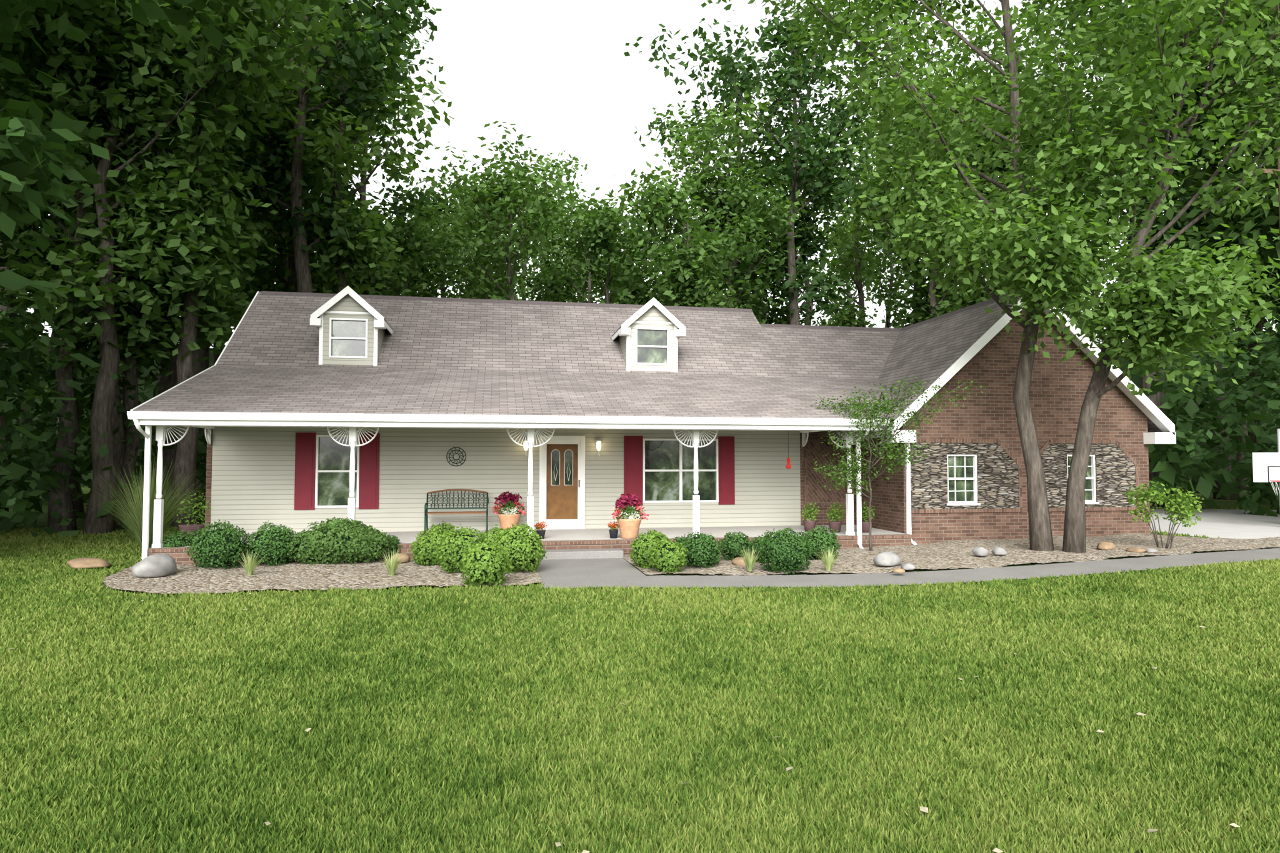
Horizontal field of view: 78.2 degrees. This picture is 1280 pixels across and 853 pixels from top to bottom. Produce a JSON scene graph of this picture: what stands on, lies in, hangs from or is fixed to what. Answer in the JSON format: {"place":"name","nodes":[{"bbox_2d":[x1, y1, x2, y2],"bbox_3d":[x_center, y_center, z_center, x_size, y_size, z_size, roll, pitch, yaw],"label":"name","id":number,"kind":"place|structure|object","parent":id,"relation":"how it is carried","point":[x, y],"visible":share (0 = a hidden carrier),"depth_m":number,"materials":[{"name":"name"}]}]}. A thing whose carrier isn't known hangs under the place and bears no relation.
{"place":"outdoors","nodes":[
{"label":"outdoors","id":0,"kind":"place"},
{"bbox_2d":[80,485,141,494],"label":"ground","id":1,"kind":"structure","parent":0,"point":[85,490],"depth_m":52.61,"materials":[{"name":"green plant"}]},
{"bbox_2d":[14,207,73,491],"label":"forest tree","id":2,"kind":"object","parent":1,"relation":"on","point":[46,358],"visible":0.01,"depth_m":37.20,"materials":[{"name":"green plant"}]},
{"bbox_2d":[0,10,119,511],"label":"forest tree","id":3,"kind":"object","parent":1,"relation":"on","point":[2,417],"visible":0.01,"depth_m":26.08,"materials":[{"name":"green plant"}]},
{"bbox_2d":[0,10,154,518],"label":"forest tree","id":4,"kind":"object","parent":1,"relation":"on","point":[78,505],"visible":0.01,"depth_m":25.95,"materials":[{"name":"green plant"}]},
{"bbox_2d":[0,0,174,532],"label":"forest tree","id":5,"kind":"object","parent":1,"relation":"on","point":[25,48],"visible":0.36,"depth_m":20.21,"materials":[{"name":"green plant"}]},
{"bbox_2d":[4,0,278,526],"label":"forest tree","id":6,"kind":"object","parent":1,"relation":"on","point":[130,376],"visible":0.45,"depth_m":21.28,"materials":[{"name":"green plant"}]},
{"bbox_2d":[0,0,288,529],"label":"forest tree","id":7,"kind":"object","parent":1,"relation":"on","point":[205,272],"visible":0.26,"depth_m":20.80,"materials":[{"name":"green plant"}]},
{"bbox_2d":[0,0,295,534],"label":"forest tree","id":8,"kind":"object","parent":1,"relation":"on","point":[104,329],"visible":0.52,"depth_m":20.21,"materials":[{"name":"green plant"}]},
{"bbox_2d":[56,0,311,521],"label":"forest tree","id":9,"kind":"object","parent":1,"relation":"on","point":[169,381],"visible":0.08,"depth_m":25.06,"materials":[{"name":"green plant"}]},
{"bbox_2d":[8,0,373,528],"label":"forest tree","id":10,"kind":"object","parent":1,"relation":"on","point":[186,449],"visible":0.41,"depth_m":21.67,"materials":[{"name":"green plant"}]},
{"bbox_2d":[195,10,290,502],"bbox_3d":[-20.287,-9.348,35.615,11.376,25.850,9.637,2,-3,-34],"label":"forest tree","id":11,"kind":"object","parent":1,"relation":"on","point":[200,353],"visible":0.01,"depth_m":36.12,"materials":[{"name":"green plant"}]},
{"bbox_2d":[201,27,391,329],"bbox_3d":[-16.083,-7.193,33.967,11.409,21.364,7.330,-1,-3,28],"label":"forest tree","id":12,"kind":"object","parent":1,"relation":"on","point":[258,285],"visible":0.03,"depth_m":33.68,"materials":[{"name":"green plant"}]},
{"bbox_2d":[225,43,370,297],"bbox_3d":[-16.284,-7.620,36.208,8.364,22.435,9.874,0,-3,-2],"label":"forest tree","id":13,"kind":"object","parent":1,"relation":"on","point":[278,242],"visible":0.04,"depth_m":37.50,"materials":[{"name":"green plant"}]},
{"bbox_2d":[196,0,434,302],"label":"forest tree","id":14,"kind":"object","parent":1,"relation":"on","point":[279,270],"visible":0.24,"depth_m":28.26,"materials":[{"name":"green plant"}]},
{"bbox_2d":[210,0,441,293],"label":"forest tree","id":15,"kind":"object","parent":1,"relation":"on","point":[300,247],"visible":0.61,"depth_m":27.09,"materials":[{"name":"green plant"}]},
{"bbox_2d":[224,0,454,295],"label":"forest tree","id":16,"kind":"object","parent":1,"relation":"on","point":[344,271],"visible":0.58,"depth_m":27.79,"materials":[{"name":"green plant"}]},
{"bbox_2d":[265,0,441,293],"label":"forest tree","id":17,"kind":"object","parent":1,"relation":"on","point":[404,199],"visible":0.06,"depth_m":38.90,"materials":[{"name":"green plant"}]},
{"bbox_2d":[286,193,479,296],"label":"forest tree","id":18,"kind":"object","parent":1,"relation":"on","point":[376,278],"visible":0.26,"depth_m":31.88,"materials":[{"name":"green plant"}]},
{"bbox_2d":[308,203,471,298],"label":"forest tree","id":19,"kind":"object","parent":1,"relation":"on","point":[412,240],"visible":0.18,"depth_m":34.11,"materials":[{"name":"green plant"}]},
{"bbox_2d":[383,141,515,298],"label":"forest tree","id":20,"kind":"object","parent":1,"relation":"on","point":[440,199],"visible":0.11,"depth_m":44.56,"materials":[{"name":"green plant"}]},
{"bbox_2d":[426,139,572,299],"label":"forest tree","id":21,"kind":"object","parent":1,"relation":"on","point":[478,276],"visible":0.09,"depth_m":40.83,"materials":[{"name":"green plant"}]},
{"bbox_2d":[436,117,584,300],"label":"forest tree","id":22,"kind":"object","parent":1,"relation":"on","point":[510,203],"visible":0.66,"depth_m":34.65,"materials":[{"name":"green plant"}]},
{"bbox_2d":[471,150,593,300],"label":"forest tree","id":23,"kind":"object","parent":1,"relation":"on","point":[549,165],"visible":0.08,"depth_m":61.41,"materials":[{"name":"green plant"}]},
{"bbox_2d":[511,255,600,303],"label":"forest tree","id":24,"kind":"object","parent":1,"relation":"on","point":[547,289],"visible":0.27,"depth_m":46.53,"materials":[{"name":"green plant"}]},
{"bbox_2d":[531,223,604,303],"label":"forest tree","id":25,"kind":"object","parent":1,"relation":"on","point":[579,300],"visible":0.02,"depth_m":52.95,"materials":[{"name":"green plant"}]},
{"bbox_2d":[515,186,658,303],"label":"forest tree","id":26,"kind":"object","parent":1,"relation":"on","point":[564,252],"visible":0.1,"depth_m":45.27,"materials":[{"name":"green plant"}]},
{"bbox_2d":[534,190,671,304],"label":"forest tree","id":27,"kind":"object","parent":1,"relation":"on","point":[602,235],"visible":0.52,"depth_m":37.27,"materials":[{"name":"green plant"}]},
{"bbox_2d":[571,207,680,306],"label":"forest tree","id":28,"kind":"object","parent":1,"relation":"on","point":[638,247],"visible":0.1,"depth_m":44.17,"materials":[{"name":"green plant"}]},
{"bbox_2d":[126,291,1176,560],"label":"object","id":29,"kind":"object","parent":1,"relation":"on","point":[1154,414],"visible":0.62,"depth_m":15.05,"materials":[{"name":"wood"}]},
{"bbox_2d":[310,285,393,365],"bbox_3d":[-6.990,-2.254,19.591,1.624,1.827,3.170,0,-3,-10],"label":"dormer","id":30,"kind":"object","parent":29,"relation":"on","point":[350,324],"visible":0.98,"depth_m":18.23,"materials":[{"name":"wood"}]},
{"bbox_2d":[294,432,734,509],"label":"shutters","id":31,"kind":"object","parent":29,"relation":"attached to","point":[305,471],"visible":0.93,"depth_m":17.27,"materials":[{"name":"wood"}]},
{"bbox_2d":[539,435,584,529],"bbox_3d":[-1.785,1.280,18.051,1.040,2.130,0.150,0,-3,-10],"label":"front door","id":32,"kind":"structure","parent":29,"relation":"attached to","point":[562,482],"depth_m":18.03,"materials":[{"name":"brown paint"}]},
{"bbox_2d":[260,290,1023,331],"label":"ridge caps","id":33,"kind":"object","parent":29,"relation":"on","point":[640,306],"visible":0.67,"depth_m":21.95,"materials":[{"name":"grey"}]},
{"bbox_2d":[611,297,685,371],"bbox_3d":[0.052,-2.197,20.882,1.624,1.827,3.170,0,-3,-10],"label":"dormer","id":34,"kind":"object","parent":29,"relation":"on","point":[650,333],"visible":0.94,"depth_m":19.52,"materials":[{"name":"wood"}]},
{"bbox_2d":[946,454,1099,505],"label":"gable windows","id":35,"kind":"structure","parent":29,"relation":"attached to","point":[962,479],"depth_m":17.32,"materials":[{"name":"white paint"}]},
{"bbox_2d":[910,438,1139,513],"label":"stone panels","id":36,"kind":"object","parent":29,"relation":"attached to","point":[999,479],"visible":0.81,"depth_m":17.39,"materials":[{"name":"stone"}]},
{"bbox_2d":[595,160,789,307],"bbox_3d":[2.219,-4.060,34.162,7.398,15.150,7.937,-1,-3,25],"label":"forest tree","id":37,"kind":"object","parent":1,"relation":"on","point":[660,207],"visible":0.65,"depth_m":33.42,"materials":[{"name":"green plant"}]},
{"bbox_2d":[650,240,758,319],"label":"forest tree","id":38,"kind":"object","parent":1,"relation":"on","point":[712,300],"visible":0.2,"depth_m":32.56,"materials":[{"name":"green plant"}]},
{"bbox_2d":[645,180,764,305],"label":"forest tree","id":39,"kind":"object","parent":1,"relation":"on","point":[677,247],"visible":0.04,"depth_m":40.12,"materials":[{"name":"green plant"}]},
{"bbox_2d":[623,1,820,324],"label":"forest tree","id":40,"kind":"object","parent":1,"relation":"on","point":[745,74],"visible":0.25,"depth_m":40.55,"materials":[{"name":"green plant"}]},
{"bbox_2d":[645,82,812,324],"bbox_3d":[4.058,-6.120,37.390,7.827,19.561,7.323,-2,-3,36],"label":"forest tree","id":41,"kind":"object","parent":1,"relation":"on","point":[694,138],"visible":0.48,"depth_m":37.09,"materials":[{"name":"green plant"}]},
{"bbox_2d":[675,160,801,323],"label":"forest tree","id":42,"kind":"object","parent":1,"relation":"on","point":[749,257],"visible":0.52,"depth_m":36.03,"materials":[{"name":"green plant"}]},
{"bbox_2d":[687,0,888,325],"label":"forest tree","id":43,"kind":"object","parent":1,"relation":"on","point":[794,82],"visible":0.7,"depth_m":37.62,"materials":[{"name":"green plant"}]},
{"bbox_2d":[735,91,872,325],"bbox_3d":[7.919,-6.395,40.805,6.988,20.369,10.878,0,-3,-3],"label":"forest tree","id":44,"kind":"object","parent":1,"relation":"on","point":[784,183],"visible":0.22,"depth_m":39.48,"materials":[{"name":"green plant"}]},
{"bbox_2d":[796,158,895,326],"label":"forest tree","id":45,"kind":"object","parent":1,"relation":"on","point":[867,289],"visible":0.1,"depth_m":64.36,"materials":[{"name":"green plant"}]},
{"bbox_2d":[797,109,906,327],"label":"forest tree","id":46,"kind":"object","parent":1,"relation":"on","point":[856,252],"visible":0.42,"depth_m":46.92,"materials":[{"name":"green plant"}]},
{"bbox_2d":[826,203,931,328],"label":"forest tree","id":47,"kind":"object","parent":1,"relation":"on","point":[890,292],"visible":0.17,"depth_m":56.26,"materials":[{"name":"green plant"}]},
{"bbox_2d":[800,62,994,328],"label":"forest tree","id":48,"kind":"object","parent":1,"relation":"on","point":[917,300],"visible":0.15,"depth_m":41.05,"materials":[{"name":"green plant"}]},
{"bbox_2d":[878,104,1009,319],"bbox_3d":[14.748,-6.349,37.201,6.847,19.958,10.658,-1,-3,19],"label":"forest tree","id":49,"kind":"object","parent":1,"relation":"on","point":[946,305],"visible":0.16,"depth_m":36.41,"materials":[{"name":"green plant"}]},
{"bbox_2d":[706,0,1279,553],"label":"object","id":50,"kind":"object","parent":1,"relation":"on","point":[1057,264],"visible":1,"depth_m":13.92,"materials":[{"name":"green plant"}]},
{"bbox_2d":[902,0,1117,299],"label":"forest tree","id":51,"kind":"object","parent":1,"relation":"on","point":[974,33],"visible":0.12,"depth_m":37.02,"materials":[{"name":"green plant"}]},
{"bbox_2d":[924,41,1120,311],"bbox_3d":[18.539,-6.928,37.491,11.292,21.145,7.254,-2,-3,37],"label":"forest tree","id":52,"kind":"object","parent":1,"relation":"on","point":[1050,139],"visible":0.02,"depth_m":36.91,"materials":[{"name":"green plant"}]},
{"bbox_2d":[973,0,1275,508],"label":"forest tree","id":53,"kind":"object","parent":1,"relation":"on","point":[1190,235],"visible":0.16,"depth_m":28.05,"materials":[{"name":"green plant"}]},
{"bbox_2d":[1058,0,1271,508],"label":"forest tree","id":54,"kind":"object","parent":1,"relation":"on","point":[1157,397],"visible":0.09,"depth_m":28.96,"materials":[{"name":"green plant"}]},
{"bbox_2d":[1053,4,1279,499],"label":"forest tree","id":55,"kind":"object","parent":1,"relation":"on","point":[1222,399],"visible":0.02,"depth_m":34.96,"materials":[{"name":"green plant"}]},
{"bbox_2d":[1102,77,1278,497],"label":"forest tree","id":56,"kind":"object","parent":1,"relation":"on","point":[1253,437],"visible":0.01,"depth_m":37.88,"materials":[{"name":"green plant"}]},
{"bbox_2d":[1162,66,1279,358],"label":"forest tree","id":57,"kind":"object","parent":1,"relation":"on","point":[1266,297],"visible":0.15,"depth_m":33.41,"materials":[{"name":"green plant"}]},
{"bbox_2d":[1183,196,1279,490],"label":"forest tree","id":58,"kind":"object","parent":1,"relation":"on","point":[1238,458],"depth_m":46.50,"materials":[{"name":"green plant"}]},
{"bbox_2d":[1186,0,1279,286],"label":"forest tree","id":59,"kind":"object","parent":1,"relation":"on","point":[1268,222],"visible":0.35,"depth_m":25.85,"materials":[{"name":"green plant"}]},
{"bbox_2d":[1252,428,1279,508],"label":"basketball hoop","id":60,"kind":"object","parent":1,"relation":"on","point":[1266,467],"visible":1,"depth_m":20.22,"materials":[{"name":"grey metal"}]},
{"bbox_2d":[205,426,800,534],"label":"house wall","id":61,"kind":"structure","parent":0,"point":[252,469],"depth_m":17.69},
{"bbox_2d":[0,485,1279,852],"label":"lawn ground","id":62,"kind":"structure","parent":0,"point":[42,521],"depth_m":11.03,"materials":[{"name":"green plant"}]},
{"bbox_2d":[66,557,110,568],"bbox_3d":[-9.563,2.351,13.637,0.891,0.152,0.529,-1,-3,21],"label":"rock","id":63,"kind":"object","parent":62,"relation":"on","point":[84,563],"visible":0.98,"depth_m":13.46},
{"bbox_2d":[76,453,223,549],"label":"pampas grass","id":64,"kind":"object","parent":62,"relation":"on","point":[135,520],"depth_m":15.87,"materials":[{"name":"green plant"}]},
{"bbox_2d":[161,530,198,547],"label":"boxwood","id":65,"kind":"object","parent":62,"relation":"on","point":[180,539],"visible":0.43,"depth_m":14.31,"materials":[{"name":"green"}]},
{"bbox_2d":[0,0,419,252],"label":"foliage","id":66,"kind":"object","parent":62,"relation":"on","point":[22,155],"visible":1,"depth_m":10.75,"materials":[{"name":"green plant"}]},
{"bbox_2d":[147,524,911,564],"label":"porch slab","id":67,"kind":"structure","parent":62,"relation":"on","point":[579,544],"depth_m":16.22,"materials":[{"name":"concrete"}]},
{"bbox_2d":[176,490,211,539],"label":"potted plant","id":68,"kind":"object","parent":67,"relation":"on","point":[190,527],"visible":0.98,"depth_m":15.18,"materials":[{"name":"green plant"}]},
{"bbox_2d":[424,488,488,534],"bbox_3d":[-3.964,1.836,17.087,1.342,0.945,0.609,0,-3,-10],"label":"porch bench","id":69,"kind":"object","parent":67,"relation":"on","point":[426,512],"visible":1,"depth_m":17.28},
{"bbox_2d":[151,426,854,548],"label":"porch posts","id":70,"kind":"object","parent":67,"relation":"on","point":[158,522],"visible":0.8,"depth_m":15.29,"materials":[{"name":"wood"}]},
{"bbox_2d":[163,426,863,448],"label":"porch brackets","id":71,"kind":"object","parent":70,"relation":"attached to","point":[209,440],"visible":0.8,"depth_m":15.40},
{"bbox_2d":[491,491,526,532],"bbox_3d":[-2.863,1.861,17.220,0.742,0.896,0.533,0,-3,-10],"label":"flower pot","id":72,"kind":"object","parent":67,"relation":"on","point":[509,515],"visible":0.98,"depth_m":17.11,"materials":[{"name":"ceramic"}]},
{"bbox_2d":[611,493,648,538],"bbox_3d":[-0.209,1.793,15.870,0.783,0.912,0.520,0,-3,-10],"label":"flower pot","id":73,"kind":"object","parent":67,"relation":"on","point":[629,522],"visible":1,"depth_m":15.75,"materials":[{"name":"ceramic"}]},
{"bbox_2d":[801,501,819,531],"bbox_3d":[3.771,1.979,17.447,0.438,0.680,0.386,0,-3,-10],"label":"planter","id":74,"kind":"object","parent":67,"relation":"on","point":[809,524],"visible":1,"depth_m":17.38,"materials":[{"name":"green plant"}]},
{"bbox_2d":[825,501,845,533],"bbox_3d":[4.262,1.969,17.149,0.413,0.674,0.395,0,-3,-10],"label":"planter","id":75,"kind":"object","parent":67,"relation":"on","point":[835,525],"visible":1,"depth_m":17.09,"materials":[{"name":"green plant"}]},
{"bbox_2d":[9,568,1239,852],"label":"fallen leaves","id":76,"kind":"object","parent":62,"relation":"on","point":[922,809],"visible":0.96,"depth_m":4.13,"materials":[{"name":"beige plant"}]},
{"bbox_2d":[0,266,1279,537],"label":"trees","id":77,"kind":"object","parent":62,"relation":"on","point":[15,357],"visible":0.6,"depth_m":20.87,"materials":[{"name":"green plant"}]},
{"bbox_2d":[0,270,1279,538],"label":"bushes","id":78,"kind":"object","parent":62,"relation":"on","point":[1167,476],"visible":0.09,"depth_m":24.58,"materials":[{"name":"green plant"}]},
{"bbox_2d":[102,533,1279,593],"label":"rock bed","id":79,"kind":"object","parent":62,"relation":"on","point":[950,554],"visible":0.54,"depth_m":13.52,"materials":[{"name":"gravel"}]},
{"bbox_2d":[131,553,176,577],"bbox_3d":[-7.805,2.223,12.689,0.559,0.336,0.747,0,-3,5],"label":"boulder","id":80,"kind":"object","parent":79,"relation":"on","point":[157,565],"visible":1,"depth_m":12.46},
{"bbox_2d":[184,518,253,569],"bbox_3d":[-7.274,2.033,13.644,0.991,0.842,1.028,-2,-3,40],"label":"boxwood","id":81,"kind":"object","parent":79,"relation":"on","point":[219,546],"visible":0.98,"depth_m":13.39,"materials":[{"name":"green"}]},
{"bbox_2d":[242,520,299,566],"bbox_3d":[-6.576,2.076,14.092,0.926,0.801,1.000,-1,-3,31],"label":"boxwood","id":82,"kind":"object","parent":79,"relation":"on","point":[273,542],"visible":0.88,"depth_m":13.85,"materials":[{"name":"green"}]},
{"bbox_2d":[286,516,395,564],"bbox_3d":[-5.453,2.072,14.321,1.620,0.844,1.506,-1,-3,28],"label":"shrub","id":83,"kind":"object","parent":79,"relation":"on","point":[335,540],"visible":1,"depth_m":14.00,"materials":[{"name":"plant"}]},
{"bbox_2d":[376,549,404,575],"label":"ornamental grass","id":84,"kind":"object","parent":79,"relation":"on","point":[392,568],"depth_m":12.59,"materials":[{"name":"green plant"}]},
{"bbox_2d":[410,527,449,566],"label":"lime shrub","id":85,"kind":"object","parent":79,"relation":"on","point":[423,550],"visible":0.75,"depth_m":13.72,"materials":[{"name":"green plant"}]},
{"bbox_2d":[434,524,486,573],"bbox_3d":[-2.970,2.038,13.161,0.920,0.814,0.943,0,-3,-10],"label":"lime shrub","id":86,"kind":"object","parent":79,"relation":"on","point":[454,547],"visible":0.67,"depth_m":12.89,"materials":[{"name":"green plant"}]},
{"bbox_2d":[456,538,512,586],"bbox_3d":[-2.317,2.024,11.787,0.764,0.710,0.771,-1,-3,24],"label":"lime shrub","id":87,"kind":"object","parent":79,"relation":"on","point":[485,562],"visible":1,"depth_m":11.59,"materials":[{"name":"green plant"}]},
{"bbox_2d":[490,521,547,573],"bbox_3d":[-2.032,2.023,13.170,0.963,0.838,0.983,0,-3,-10],"label":"lime shrub","id":88,"kind":"object","parent":79,"relation":"on","point":[524,547],"visible":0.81,"depth_m":12.91,"materials":[{"name":"green plant"}]},
{"bbox_2d":[628,532,664,568],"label":"lime shrub","id":89,"kind":"object","parent":79,"relation":"on","point":[640,552],"visible":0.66,"depth_m":13.50,"materials":[{"name":"green plant"}]},
{"bbox_2d":[645,538,688,573],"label":"lime shrub","id":90,"kind":"object","parent":79,"relation":"on","point":[669,557],"visible":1,"depth_m":12.96,"materials":[{"name":"green plant"}]},
{"bbox_2d":[678,530,723,568],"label":"boxwood","id":91,"kind":"object","parent":79,"relation":"on","point":[704,549],"visible":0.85,"depth_m":13.49,"materials":[{"name":"green"}]},
{"bbox_2d":[718,531,751,560],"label":"boxwood","id":92,"kind":"object","parent":79,"relation":"on","point":[733,544],"visible":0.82,"depth_m":14.53,"materials":[{"name":"green"}]},
{"bbox_2d":[756,526,814,574],"bbox_3d":[2.430,2.067,13.159,0.973,0.757,0.971,0,-3,-10],"label":"boxwood","id":93,"kind":"object","parent":79,"relation":"on","point":[784,550],"visible":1,"depth_m":12.92,"materials":[{"name":"green"}]},
{"bbox_2d":[803,525,841,560],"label":"boxwood","id":94,"kind":"object","parent":79,"relation":"on","point":[824,540],"visible":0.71,"depth_m":14.44,"materials":[{"name":"green"}]},
{"bbox_2d":[873,551,901,566],"bbox_3d":[4.280,2.272,13.605,0.488,0.235,0.355,1,-3,-23],"label":"boulder","id":95,"kind":"object","parent":79,"relation":"on","point":[887,559],"visible":1,"depth_m":13.47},
{"bbox_2d":[810,376,986,550],"bbox_3d":[4.780,0.773,15.727,2.885,3.484,3.096,0,-3,-10],"label":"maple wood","id":96,"kind":"object","parent":79,"relation":"on","point":[871,418],"visible":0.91,"depth_m":15.43,"materials":[{"name":"green plant"}]},
{"bbox_2d":[1121,480,1204,548],"bbox_3d":[10.194,1.751,15.367,1.310,1.403,1.074,-1,-3,27],"label":"shrub","id":97,"kind":"object","parent":79,"relation":"on","point":[1182,507],"visible":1,"depth_m":15.24,"materials":[{"name":"green plant"}]},
{"bbox_2d":[534,548,1279,588],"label":"walkway","id":98,"kind":"structure","parent":62,"relation":"on","point":[590,572],"depth_m":12.68,"materials":[{"name":"concrete"}]},
{"bbox_2d":[11,336,1279,486],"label":"bushes","id":99,"kind":"object","parent":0,"point":[1135,380],"depth_m":60.55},
{"bbox_2d":[16,0,1276,348],"label":"sky","id":100,"kind":"structure","parent":0,"point":[559,71],"materials":[{"name":"white"}]},
{"bbox_2d":[133,291,1161,432],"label":"house roof","id":101,"kind":"structure","parent":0,"point":[457,358],"depth_m":18.83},
{"bbox_2d":[800,309,1150,543],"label":"brick house walls","id":102,"kind":"structure","parent":0,"point":[1057,393],"depth_m":17.65,"materials":[{"name":"brick"}]},
{"bbox_2d":[1150,508,1279,538],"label":"driveway","id":103,"kind":"structure","parent":0,"point":[1234,524],"depth_m":21.09,"materials":[{"name":"concrete"}]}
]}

